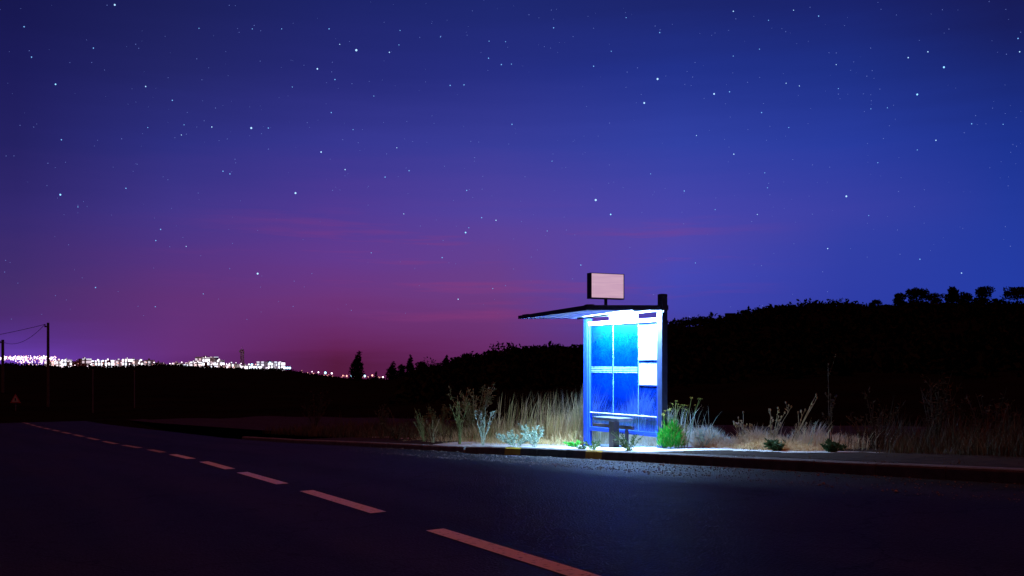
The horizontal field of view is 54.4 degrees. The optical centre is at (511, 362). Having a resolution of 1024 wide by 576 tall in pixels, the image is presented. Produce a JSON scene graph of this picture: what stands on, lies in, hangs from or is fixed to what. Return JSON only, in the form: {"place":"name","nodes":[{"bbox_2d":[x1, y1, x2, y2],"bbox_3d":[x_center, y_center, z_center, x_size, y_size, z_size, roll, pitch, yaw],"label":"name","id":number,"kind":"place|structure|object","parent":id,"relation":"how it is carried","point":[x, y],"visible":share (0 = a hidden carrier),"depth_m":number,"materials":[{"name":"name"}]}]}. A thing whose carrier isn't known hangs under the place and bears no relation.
{"place":"outdoors","nodes":[
{"label":"outdoors","id":0,"kind":"place"},
{"bbox_2d":[0,421,1023,575],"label":"road","id":1,"kind":"structure","parent":0,"point":[82,498],"depth_m":10.37,"materials":[{"name":"grey asphalt"}]},
{"bbox_2d":[242,437,467,452],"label":"kerb","id":2,"kind":"structure","parent":1,"relation":"on","point":[451,448],"depth_m":25.46,"materials":[{"name":"concrete"}]},
{"bbox_2d":[332,447,1021,501],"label":"gravel","id":3,"kind":"structure","parent":1,"relation":"on","point":[559,459],"depth_m":15.57,"materials":[{"name":"grey gravel"}]},
{"bbox_2d":[465,446,1023,483],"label":"kerb","id":4,"kind":"structure","parent":1,"relation":"on","point":[978,473],"depth_m":13.74,"materials":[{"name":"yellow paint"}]},
{"bbox_2d":[0,307,1023,438],"bbox_3d":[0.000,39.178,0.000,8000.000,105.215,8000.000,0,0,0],"label":"ground","id":5,"kind":"structure","parent":0,"point":[168,392],"depth_m":87.33,"materials":[{"name":"black soil"}]},
{"bbox_2d":[0,340,4,392],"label":"utility pole","id":6,"kind":"object","parent":5,"relation":"on","point":[2,367],"visible":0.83,"depth_m":121.85,"materials":[{"name":"brown wood"}]},
{"bbox_2d":[10,394,19,410],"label":"warning sign","id":7,"kind":"object","parent":5,"relation":"on","point":[15,399],"visible":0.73,"depth_m":83.97,"materials":[{"name":"red metal"}]},
{"bbox_2d":[44,323,49,406],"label":"utility pole","id":8,"kind":"object","parent":5,"relation":"on","point":[48,378],"visible":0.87,"depth_m":91.91,"materials":[{"name":"brown wood"}]},
{"bbox_2d":[53,359,61,366],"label":"town building","id":9,"kind":"structure","parent":5,"relation":"on","point":[58,362],"depth_m":920.04,"materials":[{"name":"beige"}]},
{"bbox_2d":[62,358,70,367],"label":"town building","id":10,"kind":"structure","parent":5,"relation":"on","point":[64,362],"depth_m":894.04,"materials":[{"name":"grey"}]},
{"bbox_2d":[78,357,90,367],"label":"town building","id":11,"kind":"structure","parent":5,"relation":"on","point":[83,362],"depth_m":881.34,"materials":[{"name":"white"}]},
{"bbox_2d":[92,359,101,366],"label":"town building","id":12,"kind":"structure","parent":5,"relation":"on","point":[94,363],"depth_m":889.47,"materials":[{"name":"grey"}]},
{"bbox_2d":[102,359,113,367],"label":"town building","id":13,"kind":"structure","parent":5,"relation":"on","point":[109,362],"depth_m":884.08,"materials":[{"name":"grey"}]},
{"bbox_2d":[114,359,121,366],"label":"town building","id":14,"kind":"structure","parent":5,"relation":"on","point":[118,362],"depth_m":889.94,"materials":[{"name":"white"}]},
{"bbox_2d":[0,355,241,365],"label":"town lights","id":15,"kind":"object","parent":5,"relation":"on","point":[51,358],"visible":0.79,"depth_m":871.01,"materials":[{"name":"white"}]},
{"bbox_2d":[122,358,132,366],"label":"town building","id":16,"kind":"structure","parent":5,"relation":"on","point":[126,362],"depth_m":888.19,"materials":[{"name":"grey"}]},
{"bbox_2d":[134,371,134,407],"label":"field post","id":17,"kind":"object","parent":5,"relation":"on","point":[134,389],"visible":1,"depth_m":65.97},
{"bbox_2d":[133,358,138,365],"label":"town building","id":18,"kind":"structure","parent":5,"relation":"on","point":[135,361],"depth_m":907.34,"materials":[{"name":"beige"}]},
{"bbox_2d":[144,358,154,364],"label":"town building","id":19,"kind":"structure","parent":5,"relation":"on","point":[148,361],"depth_m":898.63,"materials":[{"name":"white"}]},
{"bbox_2d":[0,355,383,377],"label":"town lights","id":20,"kind":"object","parent":5,"relation":"on","point":[72,365],"visible":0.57,"depth_m":882.72,"materials":[{"name":"white"}]},
{"bbox_2d":[195,356,217,362],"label":"town building","id":21,"kind":"structure","parent":5,"relation":"on","point":[200,359],"depth_m":935.00,"materials":[{"name":"white"}]},
{"bbox_2d":[203,356,209,362],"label":"town building","id":22,"kind":"structure","parent":5,"relation":"on","point":[205,359],"depth_m":915.32,"materials":[{"name":"grey"}]},
{"bbox_2d":[204,361,212,365],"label":"town building","id":23,"kind":"structure","parent":5,"relation":"on","point":[207,363],"depth_m":862.02,"materials":[{"name":"grey"}]},
{"bbox_2d":[214,358,224,364],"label":"town building","id":24,"kind":"structure","parent":5,"relation":"on","point":[219,361],"depth_m":895.00,"materials":[{"name":"grey"}]},
{"bbox_2d":[239,349,243,365],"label":"radio mast","id":25,"kind":"object","parent":5,"relation":"on","point":[241,353],"visible":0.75,"depth_m":958.65,"materials":[{"name":"grey metal"}]},
{"bbox_2d":[257,361,284,368],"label":"town building","id":26,"kind":"structure","parent":5,"relation":"on","point":[264,365],"depth_m":905.00,"materials":[{"name":"grey"}]},
{"bbox_2d":[268,362,275,368],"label":"town building","id":27,"kind":"structure","parent":5,"relation":"on","point":[271,365],"depth_m":890.00,"materials":[{"name":"grey"}]},
{"bbox_2d":[278,361,284,369],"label":"town building","id":28,"kind":"structure","parent":5,"relation":"on","point":[281,365],"depth_m":890.00,"materials":[{"name":"grey"}]},
{"bbox_2d":[348,351,364,380],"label":"poplar tree","id":29,"kind":"object","parent":5,"relation":"on","point":[356,370],"visible":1,"depth_m":349.71,"materials":[{"name":"black plant"}]},
{"bbox_2d":[385,361,398,379],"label":"poplar tree","id":30,"kind":"object","parent":5,"relation":"on","point":[392,372],"visible":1,"depth_m":342.20,"materials":[{"name":"black plant"}]},
{"bbox_2d":[397,364,405,376],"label":"round tree","id":31,"kind":"object","parent":5,"relation":"on","point":[401,368],"visible":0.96,"depth_m":347.33,"materials":[{"name":"black plant"}]},
{"bbox_2d":[405,354,414,376],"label":"poplar tree","id":32,"kind":"object","parent":5,"relation":"on","point":[409,365],"visible":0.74,"depth_m":328.88,"materials":[{"name":"black plant"}]},
{"bbox_2d":[415,361,426,369],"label":"round tree","id":33,"kind":"object","parent":5,"relation":"on","point":[422,363],"visible":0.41,"depth_m":317.90,"materials":[{"name":"black plant"}]},
{"bbox_2d":[442,355,448,364],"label":"poplar tree","id":34,"kind":"object","parent":5,"relation":"on","point":[445,359],"visible":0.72,"depth_m":286.98,"materials":[{"name":"black plant"}]},
{"bbox_2d":[0,297,1023,403],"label":"hillside scrub","id":35,"kind":"object","parent":5,"relation":"on","point":[969,352],"visible":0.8,"depth_m":121.94,"materials":[{"name":"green plant"}]},
{"bbox_2d":[132,416,1023,454],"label":"verge","id":36,"kind":"structure","parent":5,"relation":"on","point":[257,422],"depth_m":50.73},
{"bbox_2d":[92,370,92,412],"bbox_3d":[-25.260,1.714,60.000,0.083,2.608,0.083,0,0,30],"label":"field post","id":37,"kind":"object","parent":36,"relation":"on","point":[92,391],"visible":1,"depth_m":59.97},
{"bbox_2d":[262,408,576,440],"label":"dry grass","id":38,"kind":"structure","parent":36,"relation":"on","point":[349,430],"depth_m":33.17,"materials":[{"name":"brown plant"}]},
{"bbox_2d":[421,403,457,429],"bbox_3d":[-2.285,1.734,30.013,1.186,1.039,1.180,0,0,-40],"label":"wild shrub","id":39,"kind":"object","parent":36,"relation":"on","point":[444,409],"visible":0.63,"depth_m":29.85,"materials":[{"name":"green plant"}]},
{"bbox_2d":[446,381,499,429],"bbox_3d":[-1.068,1.309,27.520,1.512,1.607,1.403,0,0,0],"label":"wild shrub","id":40,"kind":"object","parent":36,"relation":"on","point":[472,411],"visible":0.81,"depth_m":27.33,"materials":[{"name":"green plant"}]},
{"bbox_2d":[410,416,545,441],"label":"grass","id":41,"kind":"structure","parent":36,"relation":"on","point":[472,428],"depth_m":25.24,"materials":[{"name":"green plant"}]},
{"bbox_2d":[471,380,686,444],"bbox_3d":[1.548,1.172,23.433,2.873,1.656,5.852,0,0,-31],"label":"tall straw","id":42,"kind":"object","parent":36,"relation":"on","point":[562,424],"visible":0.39,"depth_m":22.12,"materials":[{"name":"beige plant"}]},
{"bbox_2d":[597,407,734,446],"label":"dry grass","id":43,"kind":"structure","parent":36,"relation":"on","point":[646,441],"depth_m":19.64,"materials":[{"name":"plant"}]},
{"bbox_2d":[733,411,752,441],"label":"dry stalk","id":44,"kind":"object","parent":36,"relation":"on","point":[743,427],"visible":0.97,"depth_m":18.02,"materials":[{"name":"plant"}]},
{"bbox_2d":[768,402,791,439],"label":"dry stalk","id":45,"kind":"object","parent":36,"relation":"on","point":[772,420],"visible":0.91,"depth_m":17.66,"materials":[{"name":"plant"}]},
{"bbox_2d":[689,420,901,450],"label":"dry grass","id":46,"kind":"structure","parent":36,"relation":"on","point":[752,440],"depth_m":17.35,"materials":[{"name":"plant"}]},
{"bbox_2d":[792,394,817,441],"bbox_3d":[4.990,1.016,17.061,0.498,0.974,0.180,0,0,0],"label":"dry stalk","id":47,"kind":"object","parent":36,"relation":"on","point":[808,411],"visible":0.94,"depth_m":17.05,"materials":[{"name":"beige plant"}]},
{"bbox_2d":[808,419,818,445],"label":"dry stalk","id":48,"kind":"object","parent":36,"relation":"on","point":[813,433],"visible":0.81,"depth_m":16.55,"materials":[{"name":"brown plant"}]},
{"bbox_2d":[822,354,837,440],"bbox_3d":[5.442,0.665,17.016,0.259,1.635,0.229,0,0,0],"label":"dry stalk","id":49,"kind":"object","parent":36,"relation":"on","point":[831,408],"visible":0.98,"depth_m":17.04,"materials":[{"name":"brown plant"}]},
{"bbox_2d":[846,387,905,447],"bbox_3d":[6.038,0.918,16.516,0.906,1.060,0.698,0,0,0],"label":"dry bush","id":50,"kind":"object","parent":36,"relation":"on","point":[874,432],"visible":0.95,"depth_m":16.47,"materials":[{"name":"brown plant"}]},
{"bbox_2d":[919,370,968,443],"bbox_3d":[6.950,0.763,15.977,0.714,1.285,1.009,0,0,0],"label":"dry bush","id":51,"kind":"object","parent":36,"relation":"on","point":[942,414],"visible":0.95,"depth_m":15.96,"materials":[{"name":"brown plant"}]},
{"bbox_2d":[954,388,1017,441],"bbox_3d":[7.535,0.881,15.697,0.941,0.985,0.703,0,0,40],"label":"dry bush","id":52,"kind":"object","parent":36,"relation":"on","point":[999,405],"visible":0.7,"depth_m":15.62,"materials":[{"name":"brown plant"}]},
{"bbox_2d":[725,313,734,322],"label":"tree","id":53,"kind":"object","parent":5,"relation":"on","point":[727,315],"depth_m":239.30,"materials":[{"name":"plant"}]},
{"bbox_2d":[868,299,882,306],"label":"round tree","id":54,"kind":"object","parent":5,"relation":"on","point":[874,302],"visible":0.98,"depth_m":232.71,"materials":[{"name":"black plant"}]},
{"bbox_2d":[892,292,906,306],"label":"pine tree","id":55,"kind":"object","parent":5,"relation":"on","point":[900,297],"visible":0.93,"depth_m":230.54,"materials":[{"name":"black plant"}]},
{"bbox_2d":[904,287,930,301],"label":"pine tree","id":56,"kind":"object","parent":5,"relation":"on","point":[914,294],"visible":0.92,"depth_m":228.84,"materials":[{"name":"black plant"}]},
{"bbox_2d":[919,293,947,303],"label":"round tree","id":57,"kind":"object","parent":5,"relation":"on","point":[933,297],"visible":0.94,"depth_m":226.61,"materials":[{"name":"black plant"}]},
{"bbox_2d":[944,286,958,303],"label":"pine tree","id":58,"kind":"object","parent":5,"relation":"on","point":[952,291],"visible":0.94,"depth_m":226.07,"materials":[{"name":"black plant"}]},
{"bbox_2d":[953,291,973,304],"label":"round tree","id":59,"kind":"object","parent":5,"relation":"on","point":[966,297],"visible":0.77,"depth_m":224.14,"materials":[{"name":"black plant"}]},
{"bbox_2d":[973,286,995,303],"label":"pine tree","id":60,"kind":"object","parent":5,"relation":"on","point":[984,292],"visible":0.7,"depth_m":223.72,"materials":[{"name":"black plant"}]},
{"bbox_2d":[1000,286,1023,301],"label":"pine tree","id":61,"kind":"object","parent":5,"relation":"on","point":[1016,293],"visible":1,"depth_m":220.10,"materials":[{"name":"black plant"}]},
{"bbox_2d":[0,0,1023,379],"label":"sky","id":62,"kind":"structure","parent":0,"point":[377,250],"materials":[{"name":"blue"}]},
{"bbox_2d":[0,4,1020,316],"bbox_3d":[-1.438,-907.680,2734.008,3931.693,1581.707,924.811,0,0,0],"label":"faint stars","id":63,"kind":"object","parent":62,"relation":"in","point":[586,106],"visible":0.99,"depth_m":2996.89,"materials":[{"name":"white"}]},
{"bbox_2d":[303,437,967,465],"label":"pavement","id":64,"kind":"structure","parent":0,"point":[642,448],"depth_m":18.36,"materials":[{"name":"grey concrete"}]},
{"bbox_2d":[449,402,468,443],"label":"branching weed","id":65,"kind":"object","parent":64,"relation":"on","point":[459,430],"visible":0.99,"depth_m":23.05,"materials":[{"name":"green plant"}]},
{"bbox_2d":[475,407,495,444],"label":"silver weed","id":66,"kind":"object","parent":64,"relation":"on","point":[481,433],"visible":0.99,"depth_m":21.90,"materials":[{"name":"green plant"}]},
{"bbox_2d":[495,430,534,446],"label":"silver weed","id":67,"kind":"object","parent":64,"relation":"on","point":[512,439],"visible":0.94,"depth_m":20.68,"materials":[{"name":"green plant"}]},
{"bbox_2d":[518,423,543,446],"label":"silver weed","id":68,"kind":"object","parent":64,"relation":"on","point":[530,439],"visible":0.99,"depth_m":20.28,"materials":[{"name":"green plant"}]},
{"bbox_2d":[563,440,581,446],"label":"creeping weed","id":69,"kind":"object","parent":64,"relation":"on","point":[569,444],"visible":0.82,"depth_m":19.93,"materials":[{"name":"green plant"}]},
{"bbox_2d":[574,443,586,448],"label":"creeping weed","id":70,"kind":"object","parent":64,"relation":"on","point":[583,447],"visible":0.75,"depth_m":18.59,"materials":[{"name":"green plant"}]},
{"bbox_2d":[583,440,600,448],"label":"dark weed","id":71,"kind":"object","parent":64,"relation":"on","point":[594,446],"visible":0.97,"depth_m":18.65,"materials":[{"name":"green plant"}]},
{"bbox_2d":[518,294,667,447],"bbox_3d":[1.470,0.241,19.040,1.846,3.025,2.610,0,0,-31],"label":"bus shelter","id":72,"kind":"object","parent":64,"relation":"on","point":[652,342],"visible":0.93,"depth_m":18.84,"materials":[{"name":"blue metal"}]},
{"bbox_2d":[587,273,623,304],"bbox_3d":[1.712,-1.320,18.169,0.720,0.610,0.134,0,0,-26],"label":"roof sign","id":73,"kind":"object","parent":72,"relation":"on","point":[606,286],"visible":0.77,"depth_m":18.09,"materials":[{"name":"white metal"}]},
{"bbox_2d":[593,416,633,447],"bbox_3d":[1.862,1.361,19.483,0.340,0.601,1.300,0,0,-31],"label":"bench","id":74,"kind":"object","parent":64,"relation":"on","point":[613,425],"visible":0.76,"depth_m":19.11,"materials":[{"name":"grey paint"}]},
{"bbox_2d":[611,428,644,450],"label":"dark weed","id":75,"kind":"object","parent":64,"relation":"on","point":[627,447],"visible":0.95,"depth_m":17.63,"materials":[{"name":"green plant"}]},
{"bbox_2d":[306,437,1023,467],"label":"dirt patch","id":76,"kind":"object","parent":64,"relation":"on","point":[985,460],"visible":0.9,"depth_m":13.96,"materials":[{"name":"brown soil"}]},
{"bbox_2d":[414,408,430,440],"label":"branching weed","id":77,"kind":"object","parent":76,"relation":"on","point":[419,422],"visible":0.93,"depth_m":25.44,"materials":[{"name":"green plant"}]},
{"bbox_2d":[423,418,441,442],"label":"branching weed","id":78,"kind":"object","parent":76,"relation":"on","point":[432,433],"visible":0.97,"depth_m":24.14,"materials":[{"name":"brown plant"}]},
{"bbox_2d":[403,420,693,445],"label":"dry grass","id":79,"kind":"structure","parent":76,"relation":"on","point":[544,441],"depth_m":23.06,"materials":[{"name":"plant"}]},
{"bbox_2d":[655,397,700,447],"bbox_3d":[3.040,1.095,18.236,0.868,0.947,0.613,0,0,0],"label":"fennel bush","id":80,"kind":"object","parent":64,"relation":"on","point":[674,435],"visible":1,"depth_m":18.14,"materials":[{"name":"plant"}]},
{"bbox_2d":[695,427,714,447],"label":"silver weed","id":81,"kind":"object","parent":64,"relation":"on","point":[702,438],"visible":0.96,"depth_m":18.09,"materials":[{"name":"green plant"}]},
{"bbox_2d":[763,438,785,450],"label":"bush","id":82,"kind":"object","parent":64,"relation":"on","point":[774,445],"visible":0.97,"depth_m":16.41,"materials":[{"name":"green plant"}]},
{"bbox_2d":[820,438,846,451],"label":"bush","id":83,"kind":"object","parent":64,"relation":"on","point":[831,446],"visible":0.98,"depth_m":15.49,"materials":[{"name":"green plant"}]},
{"bbox_2d":[682,386,1023,464],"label":"brown grass","id":84,"kind":"structure","parent":64,"relation":"on","point":[968,440],"depth_m":15.05,"materials":[{"name":"brown plant"}]}
]}

